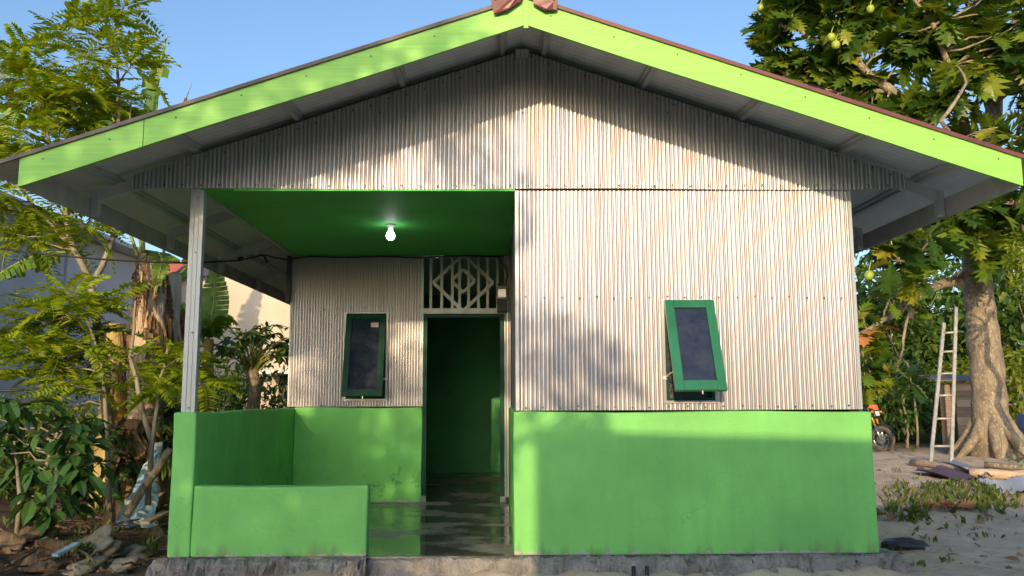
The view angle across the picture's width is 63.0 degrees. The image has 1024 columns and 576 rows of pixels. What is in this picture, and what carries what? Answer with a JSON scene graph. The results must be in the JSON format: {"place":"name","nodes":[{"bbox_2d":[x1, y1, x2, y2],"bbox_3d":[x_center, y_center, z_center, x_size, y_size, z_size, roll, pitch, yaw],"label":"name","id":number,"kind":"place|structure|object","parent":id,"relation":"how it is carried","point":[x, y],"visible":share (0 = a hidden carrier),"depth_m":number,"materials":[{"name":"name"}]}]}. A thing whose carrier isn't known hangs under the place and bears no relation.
{"place":"outdoors","nodes":[
{"label":"outdoors","id":0,"kind":"place"},
{"bbox_2d":[0,387,50,391],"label":"fence wire","id":1,"kind":"object","parent":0,"point":[20,390],"visible":0.42,"depth_m":9.07,"materials":[{"name":"grey metal"}]},
{"bbox_2d":[0,399,1023,575],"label":"ground","id":2,"kind":"structure","parent":0,"point":[995,550],"depth_m":7.87,"materials":[{"name":"soil"}]},
{"bbox_2d":[0,530,27,554],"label":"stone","id":3,"kind":"object","parent":2,"relation":"on","point":[15,543],"visible":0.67,"depth_m":6.66,"materials":[{"name":"brown stone"}]},
{"bbox_2d":[0,77,66,280],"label":"banana plant","id":4,"kind":"object","parent":2,"relation":"on","point":[19,269],"visible":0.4,"depth_m":10.93,"materials":[{"name":"green plant"}]},
{"bbox_2d":[18,527,59,545],"bbox_3d":[-4.056,2.134,7.102,0.243,0.212,0.335,-2,-8,12],"label":"root clod","id":5,"kind":"object","parent":2,"relation":"on","point":[28,533],"visible":0.3,"depth_m":7.05,"materials":[{"name":"brown soil"}]},
{"bbox_2d":[18,554,61,573],"bbox_3d":[-3.500,2.058,6.172,0.359,0.177,0.289,0,-7,-1],"label":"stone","id":6,"kind":"object","parent":2,"relation":"on","point":[34,559],"visible":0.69,"depth_m":6.15,"materials":[{"name":"stone"}]},
{"bbox_2d":[0,391,95,499],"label":"garden shrub","id":7,"kind":"object","parent":2,"relation":"on","point":[6,463],"visible":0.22,"depth_m":11.19,"materials":[{"name":"green plant"}]},
{"bbox_2d":[0,399,98,498],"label":"garden shrub","id":8,"kind":"object","parent":2,"relation":"on","point":[75,410],"visible":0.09,"depth_m":11.80,"materials":[{"name":"green plant"}]},
{"bbox_2d":[36,538,75,558],"bbox_3d":[-3.511,2.046,6.595,0.262,0.177,0.486,-6,-9,37],"label":"root clod","id":9,"kind":"object","parent":2,"relation":"on","point":[48,547],"visible":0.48,"depth_m":6.46,"materials":[{"name":"brown soil"}]},
{"bbox_2d":[0,396,116,545],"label":"broad leaf shrub","id":10,"kind":"object","parent":2,"relation":"on","point":[68,472],"visible":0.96,"depth_m":7.12,"materials":[{"name":"green plant"}]},
{"bbox_2d":[52,542,79,556],"bbox_3d":[-3.269,1.917,6.130,0.050,0.065,0.225,-2,-8,11],"label":"metal strip","id":11,"kind":"object","parent":2,"relation":"on","point":[69,547],"visible":1,"depth_m":6.11,"materials":[{"name":"metal"}]},
{"bbox_2d":[0,191,140,484],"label":"concrete house","id":12,"kind":"structure","parent":2,"relation":"on","point":[69,267],"depth_m":14.65,"materials":[{"name":"grey concrete"}]},
{"bbox_2d":[0,272,151,511],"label":"feather tree","id":13,"kind":"object","parent":2,"relation":"on","point":[76,351],"visible":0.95,"depth_m":8.27,"materials":[{"name":"green plant"}]},
{"bbox_2d":[0,514,168,575],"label":"twigs","id":14,"kind":"object","parent":2,"relation":"on","point":[138,531],"visible":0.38,"depth_m":6.52,"materials":[{"name":"brown wood"}]},
{"bbox_2d":[61,556,107,575],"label":"stone","id":15,"kind":"object","parent":2,"relation":"on","point":[82,565],"visible":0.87,"depth_m":6.00,"materials":[{"name":"grey stone"}]},
{"bbox_2d":[3,498,169,563],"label":"grass tufts","id":16,"kind":"object","parent":2,"relation":"on","point":[144,542],"visible":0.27,"depth_m":6.91,"materials":[{"name":"green plant"}]},
{"bbox_2d":[0,0,181,502],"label":"feather tree","id":17,"kind":"object","parent":2,"relation":"on","point":[48,106],"visible":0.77,"depth_m":8.93,"materials":[{"name":"green plant"}]},
{"bbox_2d":[75,524,121,556],"bbox_3d":[-3.260,2.020,6.569,0.434,0.311,0.235,-4,-8,26],"label":"stone","id":18,"kind":"object","parent":2,"relation":"on","point":[104,541],"visible":0.64,"depth_m":6.51,"materials":[{"name":"grey stone"}]},
{"bbox_2d":[88,320,128,507],"bbox_3d":[-4.922,1.536,10.193,0.475,2.279,0.424,0,-7,-1],"label":"banana plant","id":19,"kind":"object","parent":2,"relation":"on","point":[119,338],"visible":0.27,"depth_m":10.15,"materials":[{"name":"brown plant"}]},
{"bbox_2d":[51,35,173,507],"bbox_3d":[-5.250,-0.368,10.668,2.422,6.171,1.016,-4,-8,30],"label":"banana plant","id":20,"kind":"object","parent":2,"relation":"on","point":[153,316],"visible":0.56,"depth_m":10.25,"materials":[{"name":"brown plant"}]},
{"bbox_2d":[107,556,139,573],"bbox_3d":[-2.867,2.058,6.151,0.283,0.159,0.207,-7,-10,44],"label":"stone","id":21,"kind":"object","parent":2,"relation":"on","point":[115,567],"visible":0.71,"depth_m":6.11,"materials":[{"name":"grey stone"}]},
{"bbox_2d":[88,416,160,524],"bbox_3d":[-4.051,1.935,8.694,0.738,1.208,0.780,0,-7,-1],"label":"stump","id":22,"kind":"object","parent":2,"relation":"on","point":[129,455],"visible":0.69,"depth_m":8.59,"materials":[{"name":"brown wood"}]},
{"bbox_2d":[115,441,162,527],"bbox_3d":[-3.549,1.926,8.232,0.407,0.799,0.503,-3,-8,22],"label":"tarp","id":23,"kind":"object","parent":2,"relation":"on","point":[142,511],"visible":0.56,"depth_m":8.14,"materials":[{"name":"blue plastic"}]},
{"bbox_2d":[123,544,155,558],"bbox_3d":[-3.045,2.173,6.829,0.243,0.173,0.378,5,-9,-35],"label":"stone","id":24,"kind":"object","parent":2,"relation":"on","point":[142,552],"visible":0.62,"depth_m":6.75,"materials":[{"name":"grey stone"}]},
{"bbox_2d":[122,447,172,517],"bbox_3d":[-3.409,1.817,7.830,0.082,0.620,0.457,-6,-10,40],"label":"pole","id":25,"kind":"object","parent":2,"relation":"on","point":[132,505],"visible":0.98,"depth_m":7.79,"materials":[{"name":"brown wood"}]},
{"bbox_2d":[141,525,164,538],"bbox_3d":[-3.245,2.224,7.541,0.265,0.160,0.202,-6,-9,37],"label":"root clod","id":26,"kind":"object","parent":2,"relation":"on","point":[157,529],"visible":0.48,"depth_m":7.52,"materials":[{"name":"brown soil"}]},
{"bbox_2d":[140,511,168,523],"bbox_3d":[-3.393,2.183,7.960,0.090,0.053,0.527,0,-7,-2],"label":"board","id":27,"kind":"object","parent":2,"relation":"on","point":[155,517],"visible":0.86,"depth_m":7.88,"materials":[{"name":"brown wood"}]},
{"bbox_2d":[158,489,167,498],"bbox_3d":[-4.200,2.463,9.880,0.090,0.069,1.835,2,-8,-14],"label":"board","id":28,"kind":"object","parent":2,"relation":"on","point":[163,492],"visible":0.07,"depth_m":10.14,"materials":[{"name":"brown wood"}]},
{"bbox_2d":[99,301,242,505],"bbox_3d":[-3.295,1.108,8.167,1.472,1.959,1.292,0,-7,-1],"label":"feather tree","id":29,"kind":"object","parent":2,"relation":"on","point":[153,377],"visible":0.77,"depth_m":8.03,"materials":[{"name":"green plant"}]},
{"bbox_2d":[161,83,191,504],"bbox_3d":[-4.469,-0.046,11.320,0.616,5.690,1.278,-1,-7,5],"label":"banana plant","id":30,"kind":"object","parent":2,"relation":"on","point":[176,280],"visible":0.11,"depth_m":10.79,"materials":[{"name":"orange plant"}]},
{"bbox_2d":[147,397,219,480],"bbox_3d":[-3.978,2.125,10.440,1.134,1.558,1.196,0,-7,-1],"label":"garden shrub","id":31,"kind":"object","parent":2,"relation":"on","point":[167,431],"visible":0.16,"depth_m":10.15,"materials":[{"name":"green plant"}]},
{"bbox_2d":[181,270,233,412],"bbox_3d":[-4.242,1.186,11.480,0.685,3.280,0.806,4,-8,-30],"label":"banana plant","id":32,"kind":"object","parent":2,"relation":"on","point":[215,314],"visible":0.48,"depth_m":11.85,"materials":[{"name":"green plant"}]},
{"bbox_2d":[139,264,289,410],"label":"beige house","id":33,"kind":"structure","parent":2,"relation":"on","point":[249,308],"depth_m":19.19,"materials":[{"name":"paint"}]},
{"bbox_2d":[180,362,248,411],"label":"garden shrub","id":34,"kind":"object","parent":2,"relation":"on","point":[232,397],"visible":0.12,"depth_m":13.46,"materials":[{"name":"green plant"}]},
{"bbox_2d":[200,322,288,408],"bbox_3d":[-3.835,1.723,12.235,1.843,2.439,1.729,0,-7,-1],"label":"papaya tree","id":35,"kind":"object","parent":2,"relation":"on","point":[253,378],"visible":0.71,"depth_m":12.18,"materials":[{"name":"green plant"}]},
{"bbox_2d":[213,371,284,410],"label":"garden shrub","id":36,"kind":"object","parent":2,"relation":"on","point":[228,401],"visible":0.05,"depth_m":15.11,"materials":[{"name":"green plant"}]},
{"bbox_2d":[217,320,288,408],"bbox_3d":[-4.138,1.954,14.140,1.856,2.833,1.913,3,-8,-26],"label":"garden shrub","id":37,"kind":"object","parent":2,"relation":"on","point":[272,390],"visible":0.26,"depth_m":14.08,"materials":[{"name":"green plant"}]},
{"bbox_2d":[0,0,1023,575],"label":"house","id":38,"kind":"structure","parent":2,"relation":"on","point":[656,366],"depth_m":6.31,"materials":[{"name":"green paint"}]},
{"bbox_2d":[0,248,286,263],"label":"supply cable","id":39,"kind":"object","parent":38,"relation":"attached to","point":[242,258],"visible":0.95,"depth_m":8.24,"materials":[{"name":"black rubber"}]},
{"bbox_2d":[341,312,387,400],"bbox_3d":[-1.596,0.735,9.058,0.472,0.966,0.336,0,-7,-1],"label":"window","id":40,"kind":"structure","parent":38,"relation":"in","point":[365,361],"depth_m":9.03,"materials":[{"name":"green wood"}]},
{"bbox_2d":[386,224,395,239],"bbox_3d":[-1.105,-0.505,7.611,0.090,0.146,0.090,0,-7,-1],"label":"light bulb","id":41,"kind":"object","parent":38,"relation":"attached to","point":[390,234],"visible":1,"depth_m":7.59,"materials":[{"name":"white glass"}]},
{"bbox_2d":[293,255,497,258],"bbox_3d":[-1.286,-0.341,9.268,2.282,0.048,0.040,0,-7,-1],"label":"wiring","id":42,"kind":"object","parent":38,"relation":"attached to","point":[396,256],"visible":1,"depth_m":9.27,"materials":[{"name":"black rubber"}]},
{"bbox_2d":[494,256,507,311],"bbox_3d":[-0.119,-0.051,9.216,0.161,0.635,0.090,0,-7,-1],"label":"meter box","id":43,"kind":"object","parent":38,"relation":"attached to","point":[501,292],"visible":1,"depth_m":9.16,"materials":[{"name":"black plastic"}]},
{"bbox_2d":[498,289,505,296],"bbox_3d":[-0.109,0.055,9.159,0.090,0.090,0.004,0,-7,-1],"label":"meter window","id":44,"kind":"structure","parent":43,"relation":"in","point":[501,292],"depth_m":9.16,"materials":[{"name":"plastic"}]},
{"bbox_2d":[661,299,727,402],"bbox_3d":[1.318,0.450,6.074,0.407,0.771,0.418,0,-7,-1],"label":"window","id":45,"kind":"structure","parent":38,"relation":"in","point":[693,365],"depth_m":6.07,"materials":[{"name":"green wood"}]},
{"bbox_2d":[5,459,1022,575],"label":"leaf litter","id":46,"kind":"object","parent":2,"relation":"on","point":[947,554],"visible":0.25,"depth_m":6.83,"materials":[{"name":"brown plant"}]},
{"bbox_2d":[167,255,1013,410],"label":"wood","id":47,"kind":"object","parent":2,"relation":"on","point":[174,259],"depth_m":65.34,"materials":[{"name":"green plant"}]},
{"bbox_2d":[631,566,635,575],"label":"pipe stub","id":48,"kind":"object","parent":2,"relation":"on","point":[633,570],"visible":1,"depth_m":5.76,"materials":[{"name":"black plastic"}]},
{"bbox_2d":[645,566,648,575],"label":"pipe stub","id":49,"kind":"object","parent":2,"relation":"on","point":[647,570],"visible":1,"depth_m":5.76,"materials":[{"name":"black plastic"}]},
{"bbox_2d":[645,468,1023,575],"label":"pebbles","id":50,"kind":"object","parent":2,"relation":"on","point":[775,570],"visible":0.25,"depth_m":7.15,"materials":[{"name":"grey stone"}]},
{"bbox_2d":[860,401,895,451],"bbox_3d":[8.264,3.189,19.921,0.876,1.378,1.852,3,-8,-24],"label":"motorcycle","id":51,"kind":"object","parent":2,"relation":"on","point":[873,409],"visible":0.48,"depth_m":19.36,"materials":[{"name":"black metal"}]},
{"bbox_2d":[740,0,1023,459],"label":"breadfruit tree","id":52,"kind":"object","parent":2,"relation":"on","point":[976,47],"visible":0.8,"depth_m":17.23,"materials":[{"name":"green plant"}]},
{"bbox_2d":[860,348,931,436],"bbox_3d":[9.219,2.940,21.945,3.303,2.817,3.280,-4,-8,24],"label":"undergrowth bush","id":53,"kind":"object","parent":2,"relation":"on","point":[886,417],"visible":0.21,"depth_m":21.62,"materials":[{"name":"green plant"}]},
{"bbox_2d":[855,255,941,407],"bbox_3d":[11.902,1.886,30.234,6.834,7.128,5.048,-4,-8,27],"label":"background tree","id":54,"kind":"object","parent":2,"relation":"on","point":[862,291],"visible":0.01,"depth_m":30.56,"materials":[{"name":"green plant"}]},
{"bbox_2d":[877,507,932,520],"bbox_3d":[4.084,2.399,8.858,0.606,0.134,0.445,0,-7,-1],"label":"leaf heap","id":55,"kind":"object","parent":2,"relation":"on","point":[892,516],"visible":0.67,"depth_m":8.80,"materials":[{"name":"brown plant"}]},
{"bbox_2d":[881,537,929,550],"bbox_3d":[3.433,2.249,7.305,0.452,0.133,0.271,0,-7,-1],"label":"plastic bag","id":56,"kind":"object","parent":2,"relation":"on","point":[904,543],"visible":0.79,"depth_m":7.24,"materials":[{"name":"black plastic"}]},
{"bbox_2d":[903,398,908,447],"bbox_3d":[9.894,3.355,21.091,0.202,1.543,0.101,0,-7,-1],"label":"sapling","id":57,"kind":"object","parent":2,"relation":"on","point":[907,438],"visible":0.58,"depth_m":21.02,"materials":[{"name":"brown plant"}]},
{"bbox_2d":[855,249,961,373],"bbox_3d":[16.078,1.788,37.288,10.650,9.320,8.349,-3,-8,19],"label":"background tree","id":58,"kind":"object","parent":2,"relation":"on","point":[858,267],"visible":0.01,"depth_m":36.99,"materials":[{"name":"green plant"}]},
{"bbox_2d":[856,280,968,434],"bbox_3d":[13.202,2.482,28.564,5.602,5.440,4.536,0,-7,-1],"label":"background tree","id":59,"kind":"object","parent":2,"relation":"on","point":[918,345],"visible":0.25,"depth_m":27.83,"materials":[{"name":"green plant"}]},
{"bbox_2d":[863,362,961,441],"bbox_3d":[10.719,3.258,23.022,3.235,2.447,3.143,7,-10,-44],"label":"undergrowth bush","id":60,"kind":"object","parent":2,"relation":"on","point":[912,429],"visible":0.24,"depth_m":22.59,"materials":[{"name":"green plant"}]},
{"bbox_2d":[859,269,965,427],"bbox_3d":[16.347,2.409,33.986,6.090,7.133,6.686,0,-7,-1],"label":"background tree","id":61,"kind":"object","parent":2,"relation":"on","point":[927,300],"visible":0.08,"depth_m":33.21,"materials":[{"name":"green plant"}]},
{"bbox_2d":[911,386,918,447],"bbox_3d":[10.153,3.277,21.108,0.173,1.704,0.089,-3,-8,21],"label":"sapling","id":62,"kind":"object","parent":2,"relation":"on","point":[917,430],"visible":0.6,"depth_m":21.04,"materials":[{"name":"brown plant"}]},
{"bbox_2d":[884,365,960,439],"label":"undergrowth bush","id":63,"kind":"object","parent":2,"relation":"on","point":[925,423],"visible":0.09,"depth_m":23.91,"materials":[{"name":"green plant"}]},
{"bbox_2d":[909,460,968,473],"bbox_3d":[7.575,3.150,14.774,0.125,0.128,1.842,0,-7,-5],"label":"log","id":64,"kind":"object","parent":2,"relation":"on","point":[923,463],"visible":0.66,"depth_m":15.06,"materials":[{"name":"brown wood"}]},
{"bbox_2d":[856,216,1023,353],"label":"background tree","id":65,"kind":"object","parent":2,"relation":"on","point":[952,268],"visible":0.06,"depth_m":39.11,"materials":[{"name":"green plant"}]},
{"bbox_2d":[929,306,957,461],"bbox_3d":[8.390,1.839,16.149,0.360,3.123,1.969,-6,-10,40],"label":"ladder","id":66,"kind":"object","parent":2,"relation":"on","point":[935,411],"visible":0.97,"depth_m":16.10,"materials":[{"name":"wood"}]},
{"bbox_2d":[910,498,976,512],"bbox_3d":[4.973,2.471,9.515,0.843,0.190,0.530,0,-7,-1],"label":"leaf heap","id":67,"kind":"object","parent":2,"relation":"on","point":[962,503],"visible":0.84,"depth_m":9.44,"materials":[{"name":"brown plant"}]},
{"bbox_2d":[917,355,969,430],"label":"undergrowth bush","id":68,"kind":"object","parent":2,"relation":"on","point":[960,361],"visible":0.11,"depth_m":23.84,"materials":[{"name":"green plant"}]},
{"bbox_2d":[876,441,1023,566],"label":"weeds","id":69,"kind":"object","parent":2,"relation":"on","point":[936,490],"visible":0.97,"depth_m":9.94,"materials":[{"name":"green plant"}]},
{"bbox_2d":[916,465,987,481],"bbox_3d":[7.074,3.014,13.588,0.780,0.112,2.286,-1,-7,4],"label":"metal sheet","id":70,"kind":"object","parent":2,"relation":"on","point":[944,471],"visible":0.93,"depth_m":13.47,"materials":[{"name":"purple metal"}]},
{"bbox_2d":[919,375,1010,452],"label":"plank shed","id":71,"kind":"structure","parent":2,"relation":"on","point":[962,403],"depth_m":19.40,"materials":[{"name":"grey wood"}]},
{"bbox_2d":[942,459,993,477],"bbox_3d":[7.635,3.031,14.063,0.263,0.129,2.295,-2,-8,13],"label":"metal sheet","id":72,"kind":"object","parent":2,"relation":"on","point":[958,464],"visible":0.74,"depth_m":14.20,"materials":[{"name":"grey metal"}]},
{"bbox_2d":[913,264,1023,395],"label":"background tree","id":73,"kind":"object","parent":2,"relation":"on","point":[945,316],"visible":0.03,"depth_m":29.48,"materials":[{"name":"green plant"}]},
{"bbox_2d":[939,267,1023,415],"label":"background tree","id":74,"kind":"object","parent":2,"relation":"on","point":[1014,324],"visible":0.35,"depth_m":26.97,"materials":[{"name":"green plant"}]},
{"bbox_2d":[956,345,1023,421],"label":"undergrowth bush","id":75,"kind":"object","parent":2,"relation":"on","point":[1014,372],"visible":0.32,"depth_m":22.00,"materials":[{"name":"green plant"}]},
{"bbox_2d":[969,468,1023,479],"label":"log","id":76,"kind":"object","parent":2,"relation":"on","point":[1001,474],"visible":0.77,"depth_m":13.05,"materials":[{"name":"brown wood"}]},
{"bbox_2d":[975,474,1023,495],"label":"metal sheet","id":77,"kind":"object","parent":2,"relation":"on","point":[1016,483],"visible":0.79,"depth_m":11.97,"materials":[{"name":"metal"}]},
{"bbox_2d":[984,461,1023,470],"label":"log","id":78,"kind":"object","parent":2,"relation":"on","point":[997,465],"visible":0.89,"depth_m":14.40,"materials":[{"name":"brown wood"}]},
{"bbox_2d":[1001,227,1023,295],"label":"bright leaf tree","id":79,"kind":"object","parent":2,"relation":"on","point":[1018,267],"visible":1,"depth_m":14.63,"materials":[{"name":"green plant"}]},
{"bbox_2d":[1015,414,1023,433],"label":"barrel","id":80,"kind":"object","parent":2,"relation":"on","point":[1019,420],"visible":0.43,"depth_m":18.67,"materials":[{"name":"blue plastic"}]},
{"bbox_2d":[0,0,1023,397],"label":"sky","id":81,"kind":"structure","parent":0,"point":[218,45],"materials":[{"name":"blue"}]}
]}

